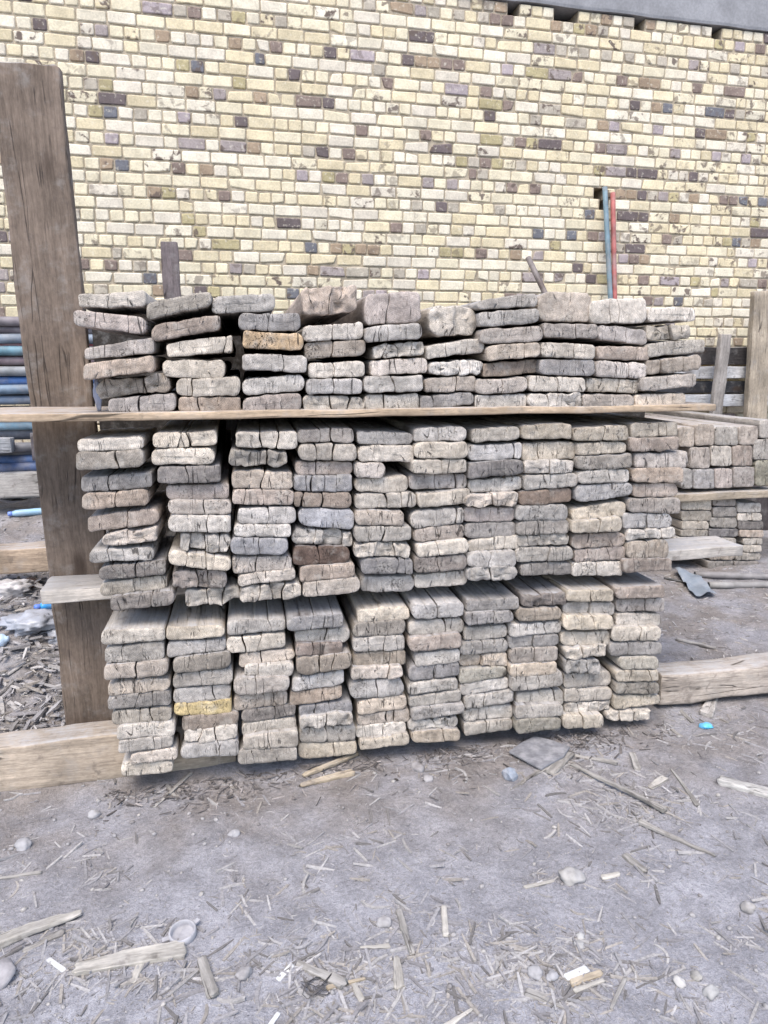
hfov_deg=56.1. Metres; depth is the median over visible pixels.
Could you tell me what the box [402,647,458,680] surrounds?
wooden plank
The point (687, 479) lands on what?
square timber
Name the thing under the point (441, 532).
wooden plank
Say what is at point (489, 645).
wooden plank
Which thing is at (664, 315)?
wooden plank
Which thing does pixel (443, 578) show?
wooden plank
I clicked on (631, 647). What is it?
wooden plank
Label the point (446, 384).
wooden plank
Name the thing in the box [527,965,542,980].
loose stone
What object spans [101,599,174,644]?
wooden plank
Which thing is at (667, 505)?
wooden plank
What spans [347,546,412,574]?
wooden plank
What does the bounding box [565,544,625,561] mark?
wooden plank
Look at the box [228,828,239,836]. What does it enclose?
loose stone
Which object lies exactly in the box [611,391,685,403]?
wooden plank
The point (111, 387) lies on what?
wooden plank
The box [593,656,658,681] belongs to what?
wooden plank
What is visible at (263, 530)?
wooden plank
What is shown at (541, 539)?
wooden plank
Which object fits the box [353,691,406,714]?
wooden plank
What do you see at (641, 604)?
wooden plank
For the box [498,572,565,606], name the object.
wooden plank
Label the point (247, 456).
wooden plank
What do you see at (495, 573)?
wooden plank
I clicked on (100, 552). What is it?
wooden plank
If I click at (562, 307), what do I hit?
wooden plank
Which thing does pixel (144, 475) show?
wooden plank
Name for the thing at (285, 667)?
wooden plank
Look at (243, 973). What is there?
loose stone
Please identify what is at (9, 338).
steel pipe
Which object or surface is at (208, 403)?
wooden plank
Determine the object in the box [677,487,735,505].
wooden plank
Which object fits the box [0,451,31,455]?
steel pipe
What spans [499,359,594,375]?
wooden plank
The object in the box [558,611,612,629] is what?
wooden plank
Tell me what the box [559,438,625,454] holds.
wooden plank
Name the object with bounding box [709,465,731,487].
square timber
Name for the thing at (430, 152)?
brick wall
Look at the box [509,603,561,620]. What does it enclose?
wooden plank
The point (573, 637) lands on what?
wooden plank
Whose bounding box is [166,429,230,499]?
wooden plank
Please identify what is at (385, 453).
wooden plank
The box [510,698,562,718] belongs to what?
wooden plank
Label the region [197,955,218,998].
wood scrap
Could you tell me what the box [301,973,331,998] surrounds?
wire tangle
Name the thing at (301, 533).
wooden plank
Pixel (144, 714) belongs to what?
wooden plank
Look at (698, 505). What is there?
wooden plank
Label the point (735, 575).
ground rod
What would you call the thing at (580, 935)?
loose stone
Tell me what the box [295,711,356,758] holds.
wooden plank
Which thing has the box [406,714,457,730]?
wooden plank
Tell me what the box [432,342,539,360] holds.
wooden plank
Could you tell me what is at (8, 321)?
steel pipe
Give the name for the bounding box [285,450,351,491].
wooden plank
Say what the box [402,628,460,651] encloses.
wooden plank
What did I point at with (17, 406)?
steel pipe
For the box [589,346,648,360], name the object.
wooden plank
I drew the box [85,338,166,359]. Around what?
wooden plank
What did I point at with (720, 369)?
upright post
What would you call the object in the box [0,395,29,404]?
steel pipe
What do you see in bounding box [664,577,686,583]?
ground rod
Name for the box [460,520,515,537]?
wooden plank
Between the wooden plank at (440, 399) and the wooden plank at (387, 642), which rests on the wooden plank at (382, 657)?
the wooden plank at (387, 642)
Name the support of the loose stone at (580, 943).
on the ground
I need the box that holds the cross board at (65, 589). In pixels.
[40,536,742,603]
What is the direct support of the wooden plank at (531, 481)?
on the wooden plank at (543, 496)
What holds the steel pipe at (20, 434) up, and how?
on the steel pipe at (19, 453)
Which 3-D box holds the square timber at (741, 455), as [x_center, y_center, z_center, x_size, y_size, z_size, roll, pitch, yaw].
[2.287,-0.506,5.462,0.170,0.145,1.286,-2,12,-11]
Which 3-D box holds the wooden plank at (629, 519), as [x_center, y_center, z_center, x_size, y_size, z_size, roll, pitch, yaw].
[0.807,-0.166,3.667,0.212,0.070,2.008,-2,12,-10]
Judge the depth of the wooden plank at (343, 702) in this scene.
2.57 m
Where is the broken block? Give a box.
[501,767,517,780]
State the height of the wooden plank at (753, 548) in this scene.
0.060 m
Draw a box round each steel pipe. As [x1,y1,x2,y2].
[0,316,19,326]
[0,326,91,333]
[0,334,92,343]
[0,343,92,346]
[0,346,22,355]
[0,356,93,365]
[0,366,25,375]
[0,376,94,384]
[0,383,93,393]
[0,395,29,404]
[0,405,30,406]
[0,422,31,430]
[0,430,32,439]
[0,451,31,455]
[0,455,34,462]
[0,462,35,471]
[14,442,31,451]
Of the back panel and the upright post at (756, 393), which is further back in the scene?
the upright post at (756, 393)
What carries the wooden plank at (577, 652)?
on the wooden plank at (590, 664)
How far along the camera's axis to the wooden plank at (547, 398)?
2.51 m
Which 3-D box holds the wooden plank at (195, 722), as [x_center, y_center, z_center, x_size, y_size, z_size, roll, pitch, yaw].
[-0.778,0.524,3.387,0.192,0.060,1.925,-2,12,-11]
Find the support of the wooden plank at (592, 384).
on the wooden plank at (588, 399)
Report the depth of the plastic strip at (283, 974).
1.72 m
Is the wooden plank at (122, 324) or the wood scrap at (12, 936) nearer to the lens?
the wood scrap at (12, 936)
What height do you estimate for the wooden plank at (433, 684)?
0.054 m
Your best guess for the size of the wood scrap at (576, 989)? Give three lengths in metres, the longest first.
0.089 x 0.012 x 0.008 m
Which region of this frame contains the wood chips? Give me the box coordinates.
[0,516,767,1023]
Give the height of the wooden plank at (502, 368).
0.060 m
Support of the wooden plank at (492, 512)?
on the wooden plank at (487, 529)
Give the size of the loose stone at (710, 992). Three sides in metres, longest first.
0.041 x 0.034 x 0.025 m
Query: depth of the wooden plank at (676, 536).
4.93 m
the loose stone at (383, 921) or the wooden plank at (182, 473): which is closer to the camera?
the loose stone at (383, 921)
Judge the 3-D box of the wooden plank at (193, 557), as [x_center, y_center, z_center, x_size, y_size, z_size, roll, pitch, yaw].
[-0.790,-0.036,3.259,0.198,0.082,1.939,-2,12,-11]
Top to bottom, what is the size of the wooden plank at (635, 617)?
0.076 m
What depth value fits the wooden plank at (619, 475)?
2.61 m
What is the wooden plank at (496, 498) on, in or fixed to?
on the wooden plank at (492, 512)
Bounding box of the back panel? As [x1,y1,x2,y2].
[92,327,644,536]
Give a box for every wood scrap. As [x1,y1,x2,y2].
[0,870,41,878]
[0,909,81,948]
[22,930,64,952]
[71,940,186,975]
[130,963,143,982]
[153,771,192,807]
[164,870,217,910]
[166,783,177,799]
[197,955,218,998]
[295,960,348,989]
[299,769,354,786]
[302,752,358,777]
[326,977,365,990]
[351,979,364,1001]
[360,943,390,948]
[393,955,404,990]
[395,908,414,954]
[441,905,448,936]
[444,1008,472,1023]
[510,765,549,789]
[523,879,553,888]
[524,988,589,1017]
[545,751,573,774]
[570,970,602,986]
[571,763,666,812]
[573,978,605,993]
[575,754,617,764]
[601,871,619,879]
[610,977,626,1008]
[622,853,647,872]
[629,752,640,770]
[637,819,715,856]
[648,775,667,788]
[670,768,699,806]
[677,704,693,722]
[699,698,717,718]
[716,775,767,798]
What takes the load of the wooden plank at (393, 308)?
on the wooden plank at (388, 333)
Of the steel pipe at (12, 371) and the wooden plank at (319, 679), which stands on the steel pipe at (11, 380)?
the steel pipe at (12, 371)
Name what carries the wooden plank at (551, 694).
on the wooden plank at (531, 709)
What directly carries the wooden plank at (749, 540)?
on the wooden plank at (753, 548)
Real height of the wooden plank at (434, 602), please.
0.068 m
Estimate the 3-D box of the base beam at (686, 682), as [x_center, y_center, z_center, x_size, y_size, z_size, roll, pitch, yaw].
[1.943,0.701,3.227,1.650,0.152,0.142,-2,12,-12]
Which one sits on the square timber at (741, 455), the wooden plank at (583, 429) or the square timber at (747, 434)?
the square timber at (747, 434)
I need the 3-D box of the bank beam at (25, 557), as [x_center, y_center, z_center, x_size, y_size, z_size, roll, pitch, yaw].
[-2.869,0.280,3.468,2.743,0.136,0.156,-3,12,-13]
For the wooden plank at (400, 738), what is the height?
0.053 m
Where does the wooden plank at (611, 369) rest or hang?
on the wooden plank at (592, 384)
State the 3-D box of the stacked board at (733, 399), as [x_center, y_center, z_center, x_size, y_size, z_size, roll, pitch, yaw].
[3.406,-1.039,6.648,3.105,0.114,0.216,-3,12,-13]
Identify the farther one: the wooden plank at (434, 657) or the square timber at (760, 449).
the square timber at (760, 449)
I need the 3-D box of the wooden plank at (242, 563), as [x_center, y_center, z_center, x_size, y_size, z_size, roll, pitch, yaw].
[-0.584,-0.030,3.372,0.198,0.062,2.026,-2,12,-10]
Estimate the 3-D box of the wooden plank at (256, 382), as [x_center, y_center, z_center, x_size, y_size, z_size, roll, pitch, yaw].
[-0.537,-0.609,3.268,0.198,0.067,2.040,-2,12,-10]
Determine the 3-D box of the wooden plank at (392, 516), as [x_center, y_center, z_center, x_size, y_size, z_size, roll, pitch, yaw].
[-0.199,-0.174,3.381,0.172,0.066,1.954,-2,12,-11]
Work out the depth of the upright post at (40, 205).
2.44 m
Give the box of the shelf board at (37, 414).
[0,401,715,421]
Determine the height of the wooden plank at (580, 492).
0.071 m
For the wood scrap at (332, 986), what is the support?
on the ground
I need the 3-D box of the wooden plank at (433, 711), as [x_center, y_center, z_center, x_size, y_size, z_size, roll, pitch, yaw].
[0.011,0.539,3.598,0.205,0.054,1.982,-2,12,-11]
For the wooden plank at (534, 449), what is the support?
on the wooden plank at (548, 466)
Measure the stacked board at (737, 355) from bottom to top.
0.159 m
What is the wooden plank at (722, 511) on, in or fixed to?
on the wooden plank at (724, 522)
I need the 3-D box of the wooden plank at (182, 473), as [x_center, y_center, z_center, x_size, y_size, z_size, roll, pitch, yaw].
[-0.807,-0.309,3.192,0.196,0.061,1.914,-2,12,-11]
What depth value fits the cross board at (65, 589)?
2.60 m
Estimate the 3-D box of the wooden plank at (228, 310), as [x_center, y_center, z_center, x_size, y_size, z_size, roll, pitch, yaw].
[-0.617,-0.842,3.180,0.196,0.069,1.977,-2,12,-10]
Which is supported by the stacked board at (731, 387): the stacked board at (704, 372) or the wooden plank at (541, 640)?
the stacked board at (704, 372)
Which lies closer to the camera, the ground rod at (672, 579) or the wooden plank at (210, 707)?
the wooden plank at (210, 707)
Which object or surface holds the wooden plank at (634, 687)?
on the wooden plank at (620, 701)
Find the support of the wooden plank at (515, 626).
on the wooden plank at (541, 640)
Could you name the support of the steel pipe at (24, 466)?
on the bank beam at (18, 484)
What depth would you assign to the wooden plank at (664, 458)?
2.67 m
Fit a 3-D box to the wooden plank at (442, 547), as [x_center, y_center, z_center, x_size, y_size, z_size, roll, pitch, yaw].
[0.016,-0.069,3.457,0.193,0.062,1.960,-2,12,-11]
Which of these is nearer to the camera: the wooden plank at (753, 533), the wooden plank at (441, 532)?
the wooden plank at (441, 532)
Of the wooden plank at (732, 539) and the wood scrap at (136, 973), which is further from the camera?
the wooden plank at (732, 539)
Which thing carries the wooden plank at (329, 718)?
on the wooden plank at (338, 732)
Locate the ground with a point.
(156, 855)
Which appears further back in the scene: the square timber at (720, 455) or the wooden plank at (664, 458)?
the square timber at (720, 455)
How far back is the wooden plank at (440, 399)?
2.44 m
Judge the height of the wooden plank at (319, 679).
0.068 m
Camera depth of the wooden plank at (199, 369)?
2.24 m
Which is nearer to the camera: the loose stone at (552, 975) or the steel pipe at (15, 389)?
the loose stone at (552, 975)
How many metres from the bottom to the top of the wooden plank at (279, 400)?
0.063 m
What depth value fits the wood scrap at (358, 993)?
1.67 m
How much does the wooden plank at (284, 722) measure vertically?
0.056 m
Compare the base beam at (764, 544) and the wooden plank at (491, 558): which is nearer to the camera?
the wooden plank at (491, 558)
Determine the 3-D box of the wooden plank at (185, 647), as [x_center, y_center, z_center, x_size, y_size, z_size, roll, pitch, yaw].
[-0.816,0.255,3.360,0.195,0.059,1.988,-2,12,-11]
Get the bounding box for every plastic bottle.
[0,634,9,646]
[7,508,41,516]
[34,603,51,608]
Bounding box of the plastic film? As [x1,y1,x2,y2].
[676,567,716,595]
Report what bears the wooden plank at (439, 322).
on the wooden plank at (436, 349)
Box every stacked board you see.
[656,381,744,392]
[675,366,745,378]
[678,347,746,364]
[685,393,767,405]
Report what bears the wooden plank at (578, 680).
on the wooden plank at (590, 693)
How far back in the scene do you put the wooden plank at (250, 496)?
2.36 m
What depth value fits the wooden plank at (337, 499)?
2.41 m
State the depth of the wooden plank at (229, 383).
2.25 m
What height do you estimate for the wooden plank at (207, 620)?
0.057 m
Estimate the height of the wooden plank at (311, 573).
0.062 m
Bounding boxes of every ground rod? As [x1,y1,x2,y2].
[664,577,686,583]
[676,638,716,649]
[694,571,767,579]
[707,581,767,588]
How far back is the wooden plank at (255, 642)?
2.46 m
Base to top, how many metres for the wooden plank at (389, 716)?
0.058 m
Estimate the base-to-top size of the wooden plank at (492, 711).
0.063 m
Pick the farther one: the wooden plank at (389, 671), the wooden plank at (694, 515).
the wooden plank at (694, 515)
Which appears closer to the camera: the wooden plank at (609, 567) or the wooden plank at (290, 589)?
the wooden plank at (290, 589)
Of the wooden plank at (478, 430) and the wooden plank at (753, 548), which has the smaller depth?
the wooden plank at (478, 430)
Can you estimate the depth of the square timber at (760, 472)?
4.91 m
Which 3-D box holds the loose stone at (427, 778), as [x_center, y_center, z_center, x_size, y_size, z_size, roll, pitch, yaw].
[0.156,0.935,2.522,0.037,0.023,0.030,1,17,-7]
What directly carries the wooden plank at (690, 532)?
on the wooden plank at (676, 536)
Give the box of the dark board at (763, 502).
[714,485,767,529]
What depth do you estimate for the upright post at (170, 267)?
4.52 m
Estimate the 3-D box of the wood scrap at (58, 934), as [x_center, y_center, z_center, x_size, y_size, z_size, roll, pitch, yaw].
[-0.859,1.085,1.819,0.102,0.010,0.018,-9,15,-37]
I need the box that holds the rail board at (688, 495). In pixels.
[671,486,767,501]
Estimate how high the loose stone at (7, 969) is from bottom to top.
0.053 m
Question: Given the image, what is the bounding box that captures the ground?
[0,497,767,1023]
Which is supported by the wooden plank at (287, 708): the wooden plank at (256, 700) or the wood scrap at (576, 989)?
the wooden plank at (256, 700)
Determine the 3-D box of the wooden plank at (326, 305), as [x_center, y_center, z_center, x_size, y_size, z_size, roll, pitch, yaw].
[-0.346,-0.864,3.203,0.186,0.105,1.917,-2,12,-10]
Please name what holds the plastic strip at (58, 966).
on the ground
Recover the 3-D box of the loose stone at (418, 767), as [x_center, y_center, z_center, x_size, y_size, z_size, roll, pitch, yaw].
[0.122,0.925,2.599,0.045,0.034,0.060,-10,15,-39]
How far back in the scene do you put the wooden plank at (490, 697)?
2.71 m
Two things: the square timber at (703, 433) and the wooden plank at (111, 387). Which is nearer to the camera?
the wooden plank at (111, 387)
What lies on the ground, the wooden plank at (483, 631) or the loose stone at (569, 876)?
the loose stone at (569, 876)
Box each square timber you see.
[645,413,757,444]
[645,415,713,445]
[648,415,737,444]
[653,411,767,437]
[674,468,691,488]
[676,425,693,446]
[677,445,709,468]
[685,467,713,488]
[703,444,731,465]
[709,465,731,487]
[720,465,753,486]
[727,444,751,465]
[750,438,767,459]
[750,459,767,485]
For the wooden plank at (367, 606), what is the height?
0.059 m
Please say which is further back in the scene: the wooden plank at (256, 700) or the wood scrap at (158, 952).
the wooden plank at (256, 700)
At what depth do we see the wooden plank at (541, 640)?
2.71 m
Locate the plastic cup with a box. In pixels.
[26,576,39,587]
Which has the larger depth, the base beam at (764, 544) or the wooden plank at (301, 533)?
the base beam at (764, 544)
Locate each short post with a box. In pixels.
[0,437,14,452]
[30,433,34,460]
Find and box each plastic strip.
[46,957,65,972]
[93,379,101,410]
[268,1011,280,1023]
[276,964,293,981]
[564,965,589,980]
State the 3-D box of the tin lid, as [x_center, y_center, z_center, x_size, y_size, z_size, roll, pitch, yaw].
[-0.520,1.077,1.843,0.095,0.021,0.073,-7,19,-12]
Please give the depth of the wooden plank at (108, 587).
2.35 m
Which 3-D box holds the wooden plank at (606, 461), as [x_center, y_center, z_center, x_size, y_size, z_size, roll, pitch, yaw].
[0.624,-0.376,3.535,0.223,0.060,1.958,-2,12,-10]
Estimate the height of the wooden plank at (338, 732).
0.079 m
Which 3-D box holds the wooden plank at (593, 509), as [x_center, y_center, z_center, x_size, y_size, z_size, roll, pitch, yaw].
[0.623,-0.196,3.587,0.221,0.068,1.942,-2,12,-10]
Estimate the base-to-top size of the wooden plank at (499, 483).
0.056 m
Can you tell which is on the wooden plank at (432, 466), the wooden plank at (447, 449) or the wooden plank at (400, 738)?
the wooden plank at (447, 449)
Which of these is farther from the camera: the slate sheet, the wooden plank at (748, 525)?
the wooden plank at (748, 525)
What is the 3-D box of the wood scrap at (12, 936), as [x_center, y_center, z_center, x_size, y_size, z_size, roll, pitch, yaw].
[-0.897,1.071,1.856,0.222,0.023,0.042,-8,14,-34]
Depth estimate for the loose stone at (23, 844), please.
2.18 m
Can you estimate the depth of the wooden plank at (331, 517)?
2.43 m
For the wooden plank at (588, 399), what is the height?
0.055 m
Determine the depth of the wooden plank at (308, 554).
2.45 m
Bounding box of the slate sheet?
[509,736,569,769]
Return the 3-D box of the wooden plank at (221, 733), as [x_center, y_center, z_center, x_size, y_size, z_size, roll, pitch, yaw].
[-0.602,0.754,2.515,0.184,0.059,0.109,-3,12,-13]
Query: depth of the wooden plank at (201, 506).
2.32 m
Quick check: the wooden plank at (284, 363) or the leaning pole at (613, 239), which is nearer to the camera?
the wooden plank at (284, 363)
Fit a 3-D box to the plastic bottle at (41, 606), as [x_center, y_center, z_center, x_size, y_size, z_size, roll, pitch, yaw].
[-1.635,0.461,3.558,0.178,0.052,0.044,-11,16,-42]
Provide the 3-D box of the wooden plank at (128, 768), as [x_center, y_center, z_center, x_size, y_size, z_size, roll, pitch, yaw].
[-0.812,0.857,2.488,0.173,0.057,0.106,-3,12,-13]
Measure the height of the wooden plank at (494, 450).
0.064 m
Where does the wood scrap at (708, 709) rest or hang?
on the ground
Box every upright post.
[0,62,113,724]
[160,241,180,298]
[709,334,731,414]
[743,291,767,418]
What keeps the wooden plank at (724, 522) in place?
on the wooden plank at (722, 532)
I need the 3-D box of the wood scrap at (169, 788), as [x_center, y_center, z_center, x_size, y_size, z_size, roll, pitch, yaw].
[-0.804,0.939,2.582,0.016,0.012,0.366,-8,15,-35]
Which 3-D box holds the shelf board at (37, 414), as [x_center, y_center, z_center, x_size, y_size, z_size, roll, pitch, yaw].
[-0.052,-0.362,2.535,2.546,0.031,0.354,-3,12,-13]
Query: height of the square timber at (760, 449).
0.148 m
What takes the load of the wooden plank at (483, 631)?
on the wooden plank at (489, 645)
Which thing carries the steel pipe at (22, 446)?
on the steel pipe at (14, 458)
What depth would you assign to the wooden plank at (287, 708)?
2.52 m
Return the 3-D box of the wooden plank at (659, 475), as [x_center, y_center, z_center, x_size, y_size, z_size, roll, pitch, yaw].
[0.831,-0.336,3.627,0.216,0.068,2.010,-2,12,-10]
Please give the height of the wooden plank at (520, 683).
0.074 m
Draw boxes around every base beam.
[0,715,235,791]
[655,652,767,704]
[759,530,767,548]
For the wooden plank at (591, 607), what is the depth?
2.74 m
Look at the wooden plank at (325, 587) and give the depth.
2.46 m
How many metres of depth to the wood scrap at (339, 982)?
1.71 m
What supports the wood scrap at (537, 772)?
on the ground
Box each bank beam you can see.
[0,471,38,498]
[0,541,48,573]
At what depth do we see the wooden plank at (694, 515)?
4.88 m
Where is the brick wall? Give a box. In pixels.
[0,0,767,441]
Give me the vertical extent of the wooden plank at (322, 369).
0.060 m
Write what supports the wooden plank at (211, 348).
on the wooden plank at (199, 369)
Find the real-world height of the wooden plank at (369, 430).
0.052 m
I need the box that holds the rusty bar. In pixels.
[526,256,547,293]
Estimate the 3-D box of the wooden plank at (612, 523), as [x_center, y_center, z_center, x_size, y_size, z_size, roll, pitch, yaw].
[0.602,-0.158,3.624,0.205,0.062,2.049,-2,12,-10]
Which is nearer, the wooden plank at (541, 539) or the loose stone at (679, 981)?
the loose stone at (679, 981)
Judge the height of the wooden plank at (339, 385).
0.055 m
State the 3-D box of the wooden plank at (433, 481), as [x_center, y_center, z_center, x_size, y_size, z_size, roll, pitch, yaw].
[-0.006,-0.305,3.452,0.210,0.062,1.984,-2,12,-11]
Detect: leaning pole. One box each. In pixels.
[602,186,612,298]
[610,192,616,298]
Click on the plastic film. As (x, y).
(697, 585)
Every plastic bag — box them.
[0,579,34,600]
[0,608,54,637]
[46,628,56,644]
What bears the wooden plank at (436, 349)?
on the wooden plank at (450, 367)
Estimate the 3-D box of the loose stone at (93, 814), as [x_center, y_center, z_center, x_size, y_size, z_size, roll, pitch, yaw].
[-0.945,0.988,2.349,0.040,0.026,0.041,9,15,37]
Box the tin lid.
[162,918,199,945]
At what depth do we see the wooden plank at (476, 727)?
2.74 m
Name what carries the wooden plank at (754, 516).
on the wooden plank at (748, 525)
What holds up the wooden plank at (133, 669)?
on the wooden plank at (118, 686)
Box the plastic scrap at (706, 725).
[699,722,713,728]
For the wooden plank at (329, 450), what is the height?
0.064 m
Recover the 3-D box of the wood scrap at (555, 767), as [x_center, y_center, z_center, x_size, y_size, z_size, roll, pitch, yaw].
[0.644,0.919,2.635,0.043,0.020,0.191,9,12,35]
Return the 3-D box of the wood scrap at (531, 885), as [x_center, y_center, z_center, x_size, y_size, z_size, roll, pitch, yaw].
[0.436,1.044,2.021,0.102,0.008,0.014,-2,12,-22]
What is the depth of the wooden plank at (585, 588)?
2.72 m
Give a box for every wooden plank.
[73,310,157,336]
[76,440,156,469]
[77,427,157,450]
[78,290,156,322]
[81,460,160,491]
[82,479,160,509]
[83,356,166,379]
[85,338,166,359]
[88,490,169,531]
[89,525,165,562]
[96,373,179,398]
[99,536,173,579]
[100,563,173,595]
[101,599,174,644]
[102,506,169,545]
[104,639,170,679]
[105,637,167,662]
[108,388,182,411]
[108,657,173,695]
[108,671,174,709]
[110,575,177,610]
[112,692,174,724]
[117,703,177,739]
[118,734,174,752]
[121,752,174,775]
[130,732,179,763]
[147,292,215,323]
[151,316,227,343]
[151,419,222,464]
[153,419,221,447]
[157,419,226,483]
[163,359,231,378]
[166,335,235,359]
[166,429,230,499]
[166,595,225,639]
[167,601,227,657]
[168,438,231,514]
[168,492,231,532]
[168,512,231,570]
[173,524,232,672]
[173,562,226,587]
[173,653,233,687]
[173,683,230,702]
[174,680,232,714]
[176,369,240,396]
[178,392,240,410]
[180,531,230,552]
[181,726,238,758]
[182,660,238,730]
[184,722,237,742]
[185,574,239,605]
[212,294,274,335]
[226,563,285,652]
[227,556,284,634]
[229,419,286,466]
[230,504,287,554]
[232,458,292,488]
[232,482,293,504]
[232,538,291,572]
[234,504,290,536]
[234,652,289,694]
[234,690,286,709]
[236,417,296,448]
[237,499,295,523]
[238,313,299,342]
[238,542,294,585]
[238,735,296,763]
[239,568,300,601]
[239,590,294,666]
[241,688,295,721]
[242,330,302,353]
[242,354,306,372]
[242,370,304,394]
[242,714,295,734]
[243,392,300,409]
[243,722,297,749]
[244,657,293,675]
[282,340,365,359]
[283,590,342,630]
[284,285,356,332]
[285,449,352,474]
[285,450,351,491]
[287,417,353,442]
[287,535,349,564]
[288,676,341,704]
[290,507,351,545]
[290,656,343,690]
[291,631,351,674]
[292,487,351,507]
[292,631,342,655]
[293,373,361,394]
[293,502,353,528]
[294,361,364,377]
[294,597,349,642]
[295,439,356,460]
[295,709,355,741]
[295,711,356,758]
[296,322,362,343]
[296,557,354,581]
[296,705,352,728]
[297,390,363,408]
[298,677,351,715]
[300,573,359,596]
[316,341,423,359]
[318,357,426,375]
[331,291,420,327]
[336,595,404,651]
[337,417,412,444]
[337,594,404,636]
[343,668,403,697]
[346,551,409,621]
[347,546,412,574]
[347,638,405,664]
[347,686,409,725]
[348,374,422,392]
[348,485,415,508]
[348,660,402,679]
[349,502,403,525]
[350,458,384,477]
[350,461,407,492]
[350,520,410,541]
[350,535,409,557]
[352,391,418,408]
[352,440,413,461]
[352,707,405,737]
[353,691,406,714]
[355,323,421,344]
[355,565,413,591]
[355,729,408,749]
[366,305,475,345]
[372,416,466,441]
[385,461,466,488]
[395,456,465,473]
[397,586,463,618]
[399,504,463,528]
[400,677,460,706]
[401,665,457,694]
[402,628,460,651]
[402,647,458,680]
[404,373,475,392]
[404,520,463,541]
[404,611,463,634]
[404,640,459,666]
[405,537,468,556]
[405,722,459,742]
[406,391,473,407]
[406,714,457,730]
[407,699,464,719]
[408,487,469,507]
[409,440,467,458]
[409,549,466,572]
[411,569,466,587]
[414,339,483,358]
[417,359,482,375]
[420,326,542,344]
[428,415,519,442]
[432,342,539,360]
[447,579,518,610]
[455,663,505,683]
[456,676,507,694]
[456,714,511,735]
[457,503,513,521]
[458,636,507,654]
[458,652,507,666]
[459,616,506,639]
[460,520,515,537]
[460,608,512,625]
[461,294,537,313]
[461,686,513,708]
[461,702,512,720]
[462,458,523,478]
[463,375,527,393]
[463,439,521,460]
[463,490,517,507]
[463,534,518,551]
[463,548,515,567]
[463,565,516,580]
[465,359,535,376]
[465,475,521,491]
[470,414,571,438]
[471,393,526,406]
[475,309,538,329]
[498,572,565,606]
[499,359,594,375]
[500,292,590,328]
[503,633,558,648]
[504,615,561,636]
[505,645,557,663]
[505,658,556,676]
[505,668,562,690]
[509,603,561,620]
[510,323,597,343]
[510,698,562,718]
[511,374,585,391]
[511,518,568,534]
[511,714,560,733]
[512,437,574,460]
[512,502,567,520]
[512,544,572,561]
[513,487,570,504]
[513,686,562,703]
[515,390,581,406]
[515,458,573,473]
[515,560,570,575]
[516,472,577,489]
[517,533,568,546]
[521,413,627,440]
[523,342,594,358]
[528,374,637,392]
[531,373,695,390]
[532,325,646,345]
[539,360,646,378]
[540,574,612,601]
[555,413,676,436]
[555,642,605,659]
[555,650,600,674]
[556,600,613,614]
[556,626,609,645]
[557,665,610,687]
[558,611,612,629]
[558,684,611,701]
[558,710,603,728]
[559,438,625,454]
[559,498,625,519]
[561,699,609,712]
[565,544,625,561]
[565,559,621,575]
[566,515,621,532]
[566,531,624,548]
[567,452,631,469]
[568,482,632,501]
[572,467,628,483]
[575,298,646,325]
[580,392,633,406]
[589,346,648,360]
[590,571,664,598]
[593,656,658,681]
[598,704,650,720]
[605,652,658,669]
[606,623,660,640]
[606,638,661,655]
[607,676,658,693]
[608,686,659,708]
[610,307,694,326]
[610,595,663,611]
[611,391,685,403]
[611,609,660,625]
[612,355,700,374]
[613,495,679,513]
[616,340,704,357]
[616,556,671,572]
[618,526,674,540]
[620,436,678,451]
[620,510,671,528]
[622,538,668,557]
[624,466,682,482]
[625,449,687,467]
[627,480,677,496]
[630,324,689,341]
[660,534,695,538]
[669,509,710,520]
[670,525,707,535]
[671,517,708,529]
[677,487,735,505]
[680,500,710,509]
[690,558,732,568]
[705,526,737,536]
[707,505,736,516]
[707,516,736,527]
[708,556,733,559]
[720,537,735,542]
[731,499,760,512]
[731,559,758,565]
[733,536,761,544]
[734,512,761,520]
[734,552,760,560]
[735,520,762,529]
[736,542,761,551]
[737,529,763,537]
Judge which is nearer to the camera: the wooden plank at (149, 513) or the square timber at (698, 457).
the wooden plank at (149, 513)
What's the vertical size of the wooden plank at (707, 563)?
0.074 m
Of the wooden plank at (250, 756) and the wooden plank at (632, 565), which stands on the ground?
the wooden plank at (250, 756)
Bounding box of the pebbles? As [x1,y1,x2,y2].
[0,540,767,1023]
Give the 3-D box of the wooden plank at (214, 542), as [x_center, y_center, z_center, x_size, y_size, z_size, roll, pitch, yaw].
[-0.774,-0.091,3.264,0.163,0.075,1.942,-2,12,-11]
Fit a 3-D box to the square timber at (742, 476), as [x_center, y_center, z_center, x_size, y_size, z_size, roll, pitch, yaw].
[2.316,-0.365,5.499,0.180,0.145,1.287,-2,12,-11]
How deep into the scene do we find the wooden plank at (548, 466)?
2.56 m
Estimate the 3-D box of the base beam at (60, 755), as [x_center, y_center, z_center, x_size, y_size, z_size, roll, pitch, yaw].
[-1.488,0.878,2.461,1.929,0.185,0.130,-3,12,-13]
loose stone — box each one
[0,957,15,989]
[14,837,31,850]
[87,809,100,818]
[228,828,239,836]
[235,966,252,980]
[376,916,390,927]
[411,762,424,772]
[423,774,432,781]
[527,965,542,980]
[546,969,558,981]
[558,866,585,885]
[573,940,583,949]
[576,932,583,939]
[673,975,685,988]
[690,970,702,981]
[702,984,718,1000]
[740,901,755,913]
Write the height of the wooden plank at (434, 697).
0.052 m
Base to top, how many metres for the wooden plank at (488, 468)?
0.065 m
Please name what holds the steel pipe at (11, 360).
on the steel pipe at (12, 371)

